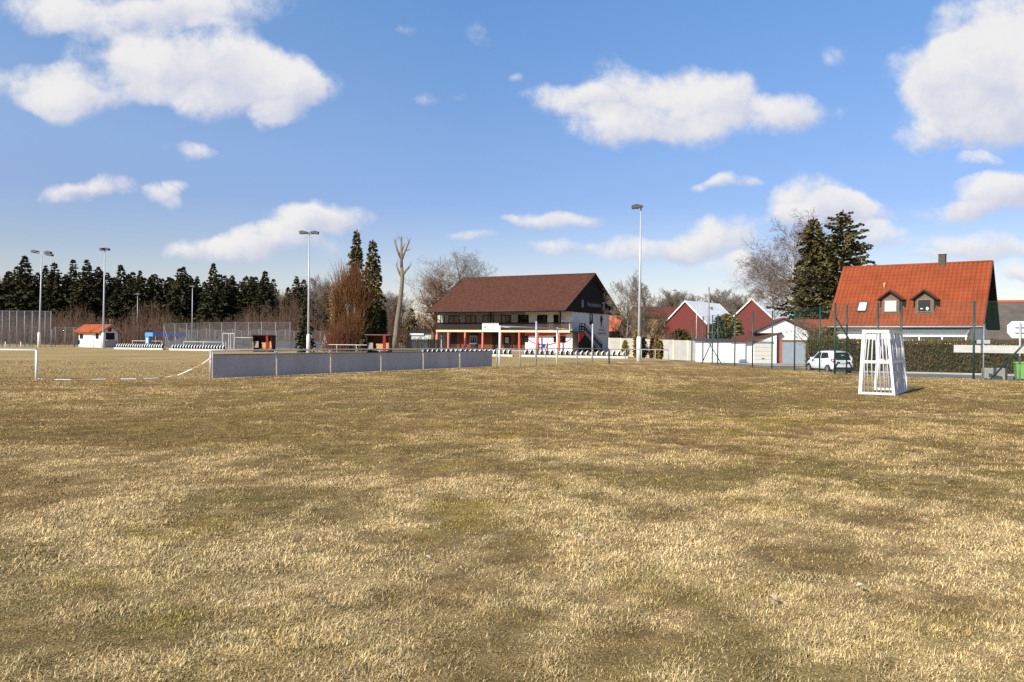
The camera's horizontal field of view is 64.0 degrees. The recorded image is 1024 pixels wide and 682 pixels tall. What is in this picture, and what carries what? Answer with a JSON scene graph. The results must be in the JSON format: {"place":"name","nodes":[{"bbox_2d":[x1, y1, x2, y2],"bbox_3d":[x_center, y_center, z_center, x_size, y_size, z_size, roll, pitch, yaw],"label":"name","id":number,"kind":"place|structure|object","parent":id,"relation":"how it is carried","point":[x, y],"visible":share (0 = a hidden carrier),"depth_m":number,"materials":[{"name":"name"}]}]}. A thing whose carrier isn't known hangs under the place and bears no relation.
{"place":"outdoors","nodes":[
{"label":"outdoors","id":0,"kind":"place"},
{"bbox_2d":[155,332,185,347],"bbox_3d":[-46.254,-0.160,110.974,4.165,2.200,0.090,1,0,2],"label":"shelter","id":1,"kind":"object","parent":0,"point":[178,334],"visible":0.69,"depth_m":110.93,"materials":[{"name":"fabric"}]},
{"bbox_2d":[406,338,439,349],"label":"picket fence","id":2,"kind":"object","parent":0,"point":[422,343],"visible":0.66,"depth_m":117.91,"materials":[{"name":"grey metal"}]},
{"bbox_2d":[0,343,1023,681],"bbox_3d":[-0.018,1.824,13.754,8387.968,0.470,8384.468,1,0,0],"label":"ground","id":3,"kind":"structure","parent":0,"point":[112,355],"depth_m":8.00,"materials":[{"name":"plant"}]},
{"bbox_2d":[0,266,30,324],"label":"spruce","id":4,"kind":"object","parent":3,"relation":"on","point":[8,288],"visible":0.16,"depth_m":154.96,"materials":[{"name":"green plant"}]},
{"bbox_2d":[0,349,37,379],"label":"goal","id":5,"kind":"object","parent":3,"relation":"on","point":[36,364],"visible":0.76,"depth_m":29.59,"materials":[{"name":"white paint"}]},
{"bbox_2d":[0,255,49,342],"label":"spruce","id":6,"kind":"object","parent":3,"relation":"on","point":[29,291],"visible":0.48,"depth_m":150.97,"materials":[{"name":"green plant"}]},
{"bbox_2d":[0,311,51,346],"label":"court fence","id":7,"kind":"object","parent":3,"relation":"on","point":[7,339],"visible":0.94,"depth_m":108.00,"materials":[{"name":"grey metal"}]},
{"bbox_2d":[30,250,53,346],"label":"floodlight mast","id":8,"kind":"object","parent":3,"relation":"on","point":[47,253],"visible":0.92,"depth_m":104.41,"materials":[{"name":"metal"}]},
{"bbox_2d":[37,265,53,324],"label":"spruce","id":9,"kind":"object","parent":3,"relation":"on","point":[44,271],"visible":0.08,"depth_m":157.76,"materials":[{"name":"green plant"}]},
{"bbox_2d":[25,262,74,343],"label":"spruce","id":10,"kind":"object","parent":3,"relation":"on","point":[51,292],"visible":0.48,"depth_m":151.23,"materials":[{"name":"green plant"}]},
{"bbox_2d":[56,260,90,343],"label":"spruce","id":11,"kind":"object","parent":3,"relation":"on","point":[74,273],"visible":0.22,"depth_m":153.03,"materials":[{"name":"green plant"}]},
{"bbox_2d":[56,259,107,339],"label":"spruce","id":12,"kind":"object","parent":3,"relation":"on","point":[87,296],"visible":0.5,"depth_m":151.33,"materials":[{"name":"green plant"}]},
{"bbox_2d":[81,267,111,315],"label":"spruce","id":13,"kind":"object","parent":3,"relation":"on","point":[100,276],"visible":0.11,"depth_m":157.72,"materials":[{"name":"green plant"}]},
{"bbox_2d":[72,324,122,347],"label":"kiosk","id":14,"kind":"object","parent":3,"relation":"on","point":[89,335],"visible":0.94,"depth_m":109.85,"materials":[{"name":"white paint"}]},
{"bbox_2d":[99,247,109,348],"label":"floodlight mast","id":15,"kind":"object","parent":3,"relation":"on","point":[103,324],"visible":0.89,"depth_m":99.91,"materials":[{"name":"metal"}]},
{"bbox_2d":[95,264,144,343],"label":"spruce","id":16,"kind":"object","parent":3,"relation":"on","point":[125,299],"visible":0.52,"depth_m":152.10,"materials":[{"name":"green plant"}]},
{"bbox_2d":[38,358,209,379],"bbox_3d":[-14.507,1.011,30.757,5.908,0.802,1.404,1,0,-22],"label":"barrier tape","id":17,"kind":"object","parent":3,"relation":"on","point":[125,378],"visible":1,"depth_m":30.41,"materials":[{"name":"plastic"}]},
{"bbox_2d":[114,271,143,340],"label":"spruce","id":18,"kind":"object","parent":3,"relation":"on","point":[131,284],"visible":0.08,"depth_m":156.79,"materials":[{"name":"green plant"}]},
{"bbox_2d":[122,271,153,342],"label":"spruce","id":19,"kind":"object","parent":3,"relation":"on","point":[140,290],"visible":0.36,"depth_m":153.65,"materials":[{"name":"green plant"}]},
{"bbox_2d":[114,343,165,349],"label":"seat row","id":20,"kind":"object","parent":3,"relation":"on","point":[142,346],"visible":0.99,"depth_m":96.06,"materials":[{"name":"plastic"}]},
{"bbox_2d":[142,274,166,339],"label":"spruce","id":21,"kind":"object","parent":3,"relation":"on","point":[156,289],"visible":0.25,"depth_m":155.36,"materials":[{"name":"green plant"}]},
{"bbox_2d":[151,277,173,324],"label":"spruce","id":22,"kind":"object","parent":3,"relation":"on","point":[164,294],"visible":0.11,"depth_m":156.59,"materials":[{"name":"green plant"}]},
{"bbox_2d":[157,268,197,336],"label":"spruce","id":23,"kind":"object","parent":3,"relation":"on","point":[178,292],"visible":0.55,"depth_m":151.50,"materials":[{"name":"green plant"}]},
{"bbox_2d":[165,266,197,338],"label":"spruce","id":24,"kind":"object","parent":3,"relation":"on","point":[185,277],"visible":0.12,"depth_m":154.58,"materials":[{"name":"green plant"}]},
{"bbox_2d":[189,276,205,322],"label":"spruce","id":25,"kind":"object","parent":3,"relation":"on","point":[196,295],"visible":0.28,"depth_m":154.57,"materials":[{"name":"green plant"}]},
{"bbox_2d":[169,344,226,350],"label":"seat row","id":26,"kind":"object","parent":3,"relation":"on","point":[195,347],"visible":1,"depth_m":91.95,"materials":[{"name":"plastic"}]},
{"bbox_2d":[187,263,235,339],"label":"spruce","id":27,"kind":"object","parent":3,"relation":"on","point":[211,311],"visible":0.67,"depth_m":149.58,"materials":[{"name":"green plant"}]},
{"bbox_2d":[206,275,235,338],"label":"spruce","id":28,"kind":"object","parent":3,"relation":"on","point":[226,281],"visible":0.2,"depth_m":154.22,"materials":[{"name":"green plant"}]},
{"bbox_2d":[0,290,446,347],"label":"brushwood","id":29,"kind":"object","parent":3,"relation":"on","point":[151,325],"visible":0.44,"depth_m":133.45,"materials":[{"name":"plant"}]},
{"bbox_2d":[164,322,290,348],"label":"court fence","id":30,"kind":"object","parent":3,"relation":"on","point":[214,339],"visible":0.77,"depth_m":109.00,"materials":[{"name":"grey metal"}]},
{"bbox_2d":[216,275,246,327],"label":"spruce","id":31,"kind":"object","parent":3,"relation":"on","point":[233,285],"visible":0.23,"depth_m":154.17,"materials":[{"name":"green plant"}]},
{"bbox_2d":[228,275,255,338],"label":"spruce","id":32,"kind":"object","parent":3,"relation":"on","point":[244,301],"visible":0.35,"depth_m":152.58,"materials":[{"name":"green plant"}]},
{"bbox_2d":[166,339,323,348],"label":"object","id":33,"kind":"object","parent":3,"relation":"on","point":[290,345],"visible":0.53,"depth_m":116.00,"materials":[{"name":"metal"}]},
{"bbox_2d":[239,277,261,319],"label":"spruce","id":34,"kind":"object","parent":3,"relation":"on","point":[255,285],"visible":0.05,"depth_m":156.19,"materials":[{"name":"green plant"}]},
{"bbox_2d":[252,335,276,351],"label":"dugout","id":35,"kind":"object","parent":3,"relation":"on","point":[264,341],"visible":0.96,"depth_m":89.55,"materials":[{"name":"brown wood"}]},
{"bbox_2d":[241,271,289,341],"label":"spruce","id":36,"kind":"object","parent":3,"relation":"on","point":[266,298],"visible":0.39,"depth_m":150.34,"materials":[{"name":"green plant"}]},
{"bbox_2d":[180,328,364,346],"bbox_3d":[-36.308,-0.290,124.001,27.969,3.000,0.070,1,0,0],"label":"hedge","id":37,"kind":"object","parent":3,"relation":"on","point":[193,337],"visible":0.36,"depth_m":124.00,"materials":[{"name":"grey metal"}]},
{"bbox_2d":[279,276,303,341],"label":"spruce","id":38,"kind":"object","parent":3,"relation":"on","point":[297,289],"visible":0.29,"depth_m":153.47,"materials":[{"name":"green plant"}]},
{"bbox_2d":[294,300,315,352],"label":"spruce","id":39,"kind":"object","parent":3,"relation":"on","point":[302,333],"visible":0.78,"depth_m":87.77,"materials":[{"name":"green plant"}]},
{"bbox_2d":[299,230,318,352],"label":"floodlight mast","id":40,"kind":"object","parent":3,"relation":"on","point":[308,314],"visible":0.9,"depth_m":81.91,"materials":[{"name":"metal"}]},
{"bbox_2d":[298,280,321,337],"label":"spruce","id":41,"kind":"object","parent":3,"relation":"on","point":[305,290],"visible":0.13,"depth_m":157.67,"materials":[{"name":"green plant"}]},
{"bbox_2d":[290,275,337,326],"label":"bare tree","id":42,"kind":"object","parent":3,"relation":"on","point":[316,295],"visible":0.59,"depth_m":164.32,"materials":[{"name":"grey plant"}]},
{"bbox_2d":[320,293,332,345],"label":"spruce","id":43,"kind":"object","parent":3,"relation":"on","point":[326,317],"visible":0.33,"depth_m":134.75,"materials":[{"name":"green plant"}]},
{"bbox_2d":[313,322,359,351],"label":"bush","id":44,"kind":"object","parent":3,"relation":"on","point":[334,337],"visible":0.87,"depth_m":95.33,"materials":[{"name":"plant"}]},
{"bbox_2d":[209,348,491,379],"bbox_3d":[-6.334,0.984,39.620,0.113,1.234,19.742,1,0,32],"label":"pitch barrier","id":45,"kind":"object","parent":3,"relation":"on","point":[235,365],"visible":0.93,"depth_m":36.96,"materials":[{"name":"metal"}]},
{"bbox_2d":[318,257,382,351],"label":"willow","id":46,"kind":"object","parent":3,"relation":"on","point":[347,290],"visible":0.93,"depth_m":96.60,"materials":[{"name":"brown plant"}]},
{"bbox_2d":[345,229,366,350],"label":"spruce","id":47,"kind":"object","parent":3,"relation":"on","point":[357,249],"visible":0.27,"depth_m":103.79,"materials":[{"name":"green plant"}]},
{"bbox_2d":[358,239,387,350],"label":"spruce","id":48,"kind":"object","parent":3,"relation":"on","point":[374,308],"visible":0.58,"depth_m":101.58,"materials":[{"name":"green plant"}]},
{"bbox_2d":[365,334,392,353],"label":"dugout","id":49,"kind":"object","parent":3,"relation":"on","point":[377,341],"visible":0.73,"depth_m":83.55,"materials":[{"name":"brown wood"}]},
{"bbox_2d":[378,309,387,334],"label":"thuja","id":50,"kind":"object","parent":3,"relation":"on","point":[383,318],"visible":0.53,"depth_m":99.78,"materials":[{"name":"green plant"}]},
{"bbox_2d":[377,290,408,333],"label":"bare tree","id":51,"kind":"object","parent":3,"relation":"on","point":[390,304],"visible":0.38,"depth_m":141.81,"materials":[{"name":"grey plant"}]},
{"bbox_2d":[379,292,416,334],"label":"bare tree","id":52,"kind":"object","parent":3,"relation":"on","point":[407,309],"visible":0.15,"depth_m":149.77,"materials":[{"name":"grey plant"}]},
{"bbox_2d":[392,233,411,347],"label":"pollarded tree","id":53,"kind":"object","parent":3,"relation":"on","point":[401,255],"visible":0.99,"depth_m":91.83,"materials":[{"name":"brown plant"}]},
{"bbox_2d":[398,309,418,347],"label":"spruce","id":54,"kind":"object","parent":3,"relation":"on","point":[411,321],"visible":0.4,"depth_m":131.72,"materials":[{"name":"green plant"}]},
{"bbox_2d":[407,329,449,347],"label":"pavilion","id":55,"kind":"structure","parent":3,"relation":"on","point":[415,334],"depth_m":127.71,"materials":[{"name":"white wood"}]},
{"bbox_2d":[408,271,456,338],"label":"bare tree","id":56,"kind":"object","parent":3,"relation":"on","point":[431,326],"visible":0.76,"depth_m":125.44,"materials":[{"name":"brown plant"}]},
{"bbox_2d":[391,246,496,321],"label":"bare tree","id":57,"kind":"object","parent":3,"relation":"on","point":[463,265],"visible":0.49,"depth_m":139.38,"materials":[{"name":"brown plant"}]},
{"bbox_2d":[424,349,513,356],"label":"seat row","id":58,"kind":"object","parent":3,"relation":"on","point":[505,354],"visible":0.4,"depth_m":77.99,"materials":[{"name":"plastic"}]},
{"bbox_2d":[426,273,620,351],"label":"clubhouse","id":59,"kind":"structure","parent":3,"relation":"on","point":[572,304],"depth_m":116.84,"materials":[{"name":"tile"}]},
{"bbox_2d":[482,323,498,331],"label":"banner","id":60,"kind":"object","parent":59,"relation":"attached to","point":[490,327],"visible":1,"depth_m":116.50,"materials":[{"name":"white paint"}]},
{"bbox_2d":[499,326,580,365],"bbox_3d":[1.964,0.349,54.094,1.960,2.600,7.302,1,0,33],"label":"football goal","id":61,"kind":"object","parent":3,"relation":"on","point":[557,340],"visible":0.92,"depth_m":54.05,"materials":[{"name":"white paint"}]},
{"bbox_2d":[496,348,608,366],"bbox_3d":[3.288,1.070,52.542,1.049,1.192,11.624,1,0,41],"label":"pitch barrier","id":62,"kind":"object","parent":3,"relation":"on","point":[497,349],"visible":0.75,"depth_m":51.57,"materials":[{"name":"metal"}]},
{"bbox_2d":[521,350,628,358],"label":"seat row","id":63,"kind":"object","parent":3,"relation":"on","point":[572,355],"visible":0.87,"depth_m":75.43,"materials":[{"name":"plastic"}]},
{"bbox_2d":[609,316,630,337],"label":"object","id":64,"kind":"structure","parent":3,"relation":"on","point":[616,322],"depth_m":130.15,"materials":[{"name":"orange paint"}]},
{"bbox_2d":[609,313,634,337],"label":"bare tree","id":65,"kind":"object","parent":3,"relation":"on","point":[619,335],"visible":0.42,"depth_m":123.75,"materials":[{"name":"brown plant"}]},
{"bbox_2d":[598,268,649,338],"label":"bare tree","id":66,"kind":"object","parent":3,"relation":"on","point":[630,310],"visible":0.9,"depth_m":95.48,"materials":[{"name":"brown plant"}]},
{"bbox_2d":[631,204,642,361],"bbox_3d":[9.767,-4.456,64.290,0.860,12.520,0.600,1,0,0],"label":"floodlight mast","id":67,"kind":"object","parent":3,"relation":"on","point":[638,344],"visible":0.83,"depth_m":64.21,"materials":[{"name":"metal"}]},
{"bbox_2d":[618,302,655,338],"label":"bare tree","id":68,"kind":"object","parent":3,"relation":"on","point":[645,316],"visible":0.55,"depth_m":110.96,"materials":[{"name":"brown plant"}]},
{"bbox_2d":[609,349,668,364],"bbox_3d":[8.913,1.135,57.493,4.114,1.152,1.167,1,0,10],"label":"pitch barrier","id":69,"kind":"object","parent":3,"relation":"on","point":[641,353],"visible":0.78,"depth_m":57.31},
{"bbox_2d":[628,278,669,337],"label":"bare tree","id":70,"kind":"object","parent":3,"relation":"on","point":[652,310],"visible":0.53,"depth_m":118.35,"materials":[{"name":"brown plant"}]},
{"bbox_2d":[630,307,677,338],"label":"house","id":71,"kind":"structure","parent":3,"relation":"on","point":[671,311],"depth_m":191.09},
{"bbox_2d":[641,310,670,339],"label":"bare tree","id":72,"kind":"object","parent":3,"relation":"on","point":[664,330],"visible":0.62,"depth_m":125.12,"materials":[{"name":"brown plant"}]},
{"bbox_2d":[608,338,704,360],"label":"garden wall","id":73,"kind":"structure","parent":3,"relation":"on","point":[679,349],"depth_m":88.42,"materials":[{"name":"concrete"}]},
{"bbox_2d":[652,335,661,358],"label":"thuja","id":74,"kind":"object","parent":3,"relation":"on","point":[657,343],"visible":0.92,"depth_m":78.87,"materials":[{"name":"green plant"}]},
{"bbox_2d":[651,288,687,306],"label":"bare tree","id":75,"kind":"object","parent":3,"relation":"on","point":[671,300],"visible":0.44,"depth_m":208.53,"materials":[{"name":"brown plant"}]},
{"bbox_2d":[668,328,695,340],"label":"bush","id":76,"kind":"object","parent":3,"relation":"on","point":[682,333],"visible":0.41,"depth_m":99.50,"materials":[{"name":"green plant"}]},
{"bbox_2d":[665,300,728,341],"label":"gabled house","id":77,"kind":"structure","parent":3,"relation":"on","point":[683,316],"depth_m":135.34,"materials":[{"name":"paint"}]},
{"bbox_2d":[708,316,730,341],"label":"thuja","id":78,"kind":"object","parent":3,"relation":"on","point":[723,329],"visible":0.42,"depth_m":89.63,"materials":[{"name":"green plant"}]},
{"bbox_2d":[698,288,744,309],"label":"bare tree","id":79,"kind":"object","parent":3,"relation":"on","point":[717,297],"visible":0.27,"depth_m":213.19,"materials":[{"name":"brown plant"}]},
{"bbox_2d":[721,313,740,341],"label":"thuja","id":80,"kind":"object","parent":3,"relation":"on","point":[728,320],"visible":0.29,"depth_m":91.47,"materials":[{"name":"green plant"}]},
{"bbox_2d":[718,292,752,314],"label":"bare tree","id":81,"kind":"object","parent":3,"relation":"on","point":[731,307],"visible":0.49,"depth_m":203.34,"materials":[{"name":"brown plant"}]},
{"bbox_2d":[694,332,781,362],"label":"garage","id":82,"kind":"structure","parent":3,"relation":"on","point":[748,349],"depth_m":78.28,"materials":[{"name":"white paint"}]},
{"bbox_2d":[754,343,770,362],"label":"garage door","id":83,"kind":"structure","parent":82,"relation":"in","point":[768,348],"depth_m":77.94,"materials":[{"name":"metal"}]},
{"bbox_2d":[733,298,792,334],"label":"gabled house","id":84,"kind":"structure","parent":3,"relation":"on","point":[749,306],"depth_m":128.16,"materials":[{"name":"wood"}]},
{"bbox_2d":[734,244,800,319],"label":"birch","id":85,"kind":"object","parent":3,"relation":"on","point":[768,282],"visible":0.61,"depth_m":109.37,"materials":[{"name":"grey plant"}]},
{"bbox_2d":[691,305,847,373],"bbox_3d":[15.400,-0.038,54.776,2.262,3.854,23.572,1,0,-6],"label":"catch fence","id":86,"kind":"object","parent":3,"relation":"on","point":[752,337],"visible":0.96,"depth_m":49.60,"materials":[{"name":"green metal"}]},
{"bbox_2d":[748,317,812,363],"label":"garage","id":87,"kind":"structure","parent":3,"relation":"on","point":[786,340],"depth_m":78.09,"materials":[{"name":"white paint"}]},
{"bbox_2d":[782,342,805,363],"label":"garage door","id":88,"kind":"structure","parent":87,"relation":"in","point":[801,348],"depth_m":77.94,"materials":[{"name":"metal"}]},
{"bbox_2d":[722,207,847,312],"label":"birch","id":89,"kind":"object","parent":3,"relation":"on","point":[794,248],"visible":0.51,"depth_m":105.03,"materials":[{"name":"grey plant"}]},
{"bbox_2d":[779,217,836,320],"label":"spruce","id":90,"kind":"object","parent":3,"relation":"on","point":[810,240],"visible":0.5,"depth_m":99.39,"materials":[{"name":"green plant"}]},
{"bbox_2d":[791,314,833,346],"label":"fruit tree","id":91,"kind":"object","parent":3,"relation":"on","point":[814,328],"visible":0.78,"depth_m":72.15,"materials":[{"name":"brown plant"}]},
{"bbox_2d":[765,210,876,318],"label":"spruce","id":92,"kind":"object","parent":3,"relation":"on","point":[844,252],"visible":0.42,"depth_m":97.36,"materials":[{"name":"green plant"}]},
{"bbox_2d":[858,330,907,394],"bbox_3d":[12.500,0.688,27.492,1.090,2.087,3.101,1,0,33],"label":"handball goal","id":93,"kind":"object","parent":3,"relation":"on","point":[896,355],"visible":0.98,"depth_m":26.42,"materials":[{"name":"metal"}]},
{"bbox_2d":[826,254,999,343],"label":"house","id":94,"kind":"structure","parent":3,"relation":"on","point":[959,284],"depth_m":71.08,"materials":[{"name":"tile"}]},
{"bbox_2d":[883,299,897,311],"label":"window","id":95,"kind":"structure","parent":94,"relation":"in","point":[889,309],"depth_m":71.05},
{"bbox_2d":[917,299,931,311],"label":"window","id":96,"kind":"structure","parent":94,"relation":"in","point":[927,303],"depth_m":69.42,"materials":[{"name":"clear glass"}]},
{"bbox_2d":[803,337,1023,373],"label":"hedge","id":97,"kind":"object","parent":3,"relation":"on","point":[935,362],"visible":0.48,"depth_m":57.36,"materials":[{"name":"green plant"}]},
{"bbox_2d":[834,301,1023,379],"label":"catch fence","id":98,"kind":"object","parent":3,"relation":"on","point":[938,343],"visible":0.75,"depth_m":39.55,"materials":[{"name":"green metal"}]},
{"bbox_2d":[866,371,1013,375],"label":"kerb","id":99,"kind":"structure","parent":3,"relation":"on","point":[943,373],"depth_m":54.50,"materials":[{"name":"concrete"}]},
{"bbox_2d":[954,325,1023,376],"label":"long board","id":100,"kind":"object","parent":3,"relation":"on","point":[961,348],"visible":0.76,"depth_m":39.71,"materials":[{"name":"wood"}]},
{"bbox_2d":[981,367,1007,379],"bbox_3d":[24.690,1.831,41.959,1.050,0.974,0.560,1,0,10],"label":"concrete block","id":101,"kind":"object","parent":3,"relation":"on","point":[1001,374],"depth_m":41.71,"materials":[{"name":"concrete"}]},
{"bbox_2d":[985,300,1023,344],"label":"neighbour house","id":102,"kind":"structure","parent":3,"relation":"on","point":[1013,304],"depth_m":94.53,"materials":[{"name":"paint"}]},
{"bbox_2d":[1007,321,1023,379],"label":"basketball hoop","id":103,"kind":"object","parent":3,"relation":"on","point":[1011,328],"visible":0.77,"depth_m":39.73,"materials":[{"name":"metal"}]},
{"bbox_2d":[0,0,1023,328],"label":"sky","id":104,"kind":"structure","parent":0,"point":[167,136],"materials":[{"name":"blue"}]},
{"bbox_2d":[735,363,804,365],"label":"forecourt","id":105,"kind":"structure","parent":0,"point":[777,364],"depth_m":73.80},
{"bbox_2d":[680,360,1023,380],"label":"road","id":106,"kind":"structure","parent":0,"point":[945,375],"depth_m":52.76,"materials":[{"name":"asphalt"}]},
{"bbox_2d":[806,350,852,372],"bbox_3d":[21.389,1.384,55.263,2.040,1.493,3.527,1,0,-9],"label":"parked car","id":107,"kind":"object","parent":106,"relation":"on","point":[840,355],"visible":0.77,"depth_m":53.97,"materials":[{"name":"white metal"}]},
{"bbox_2d":[1013,362,1023,379],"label":"wheelie bin","id":108,"kind":"object","parent":106,"relation":"on","point":[1016,367],"visible":0.58,"depth_m":46.32,"materials":[{"name":"plastic"}]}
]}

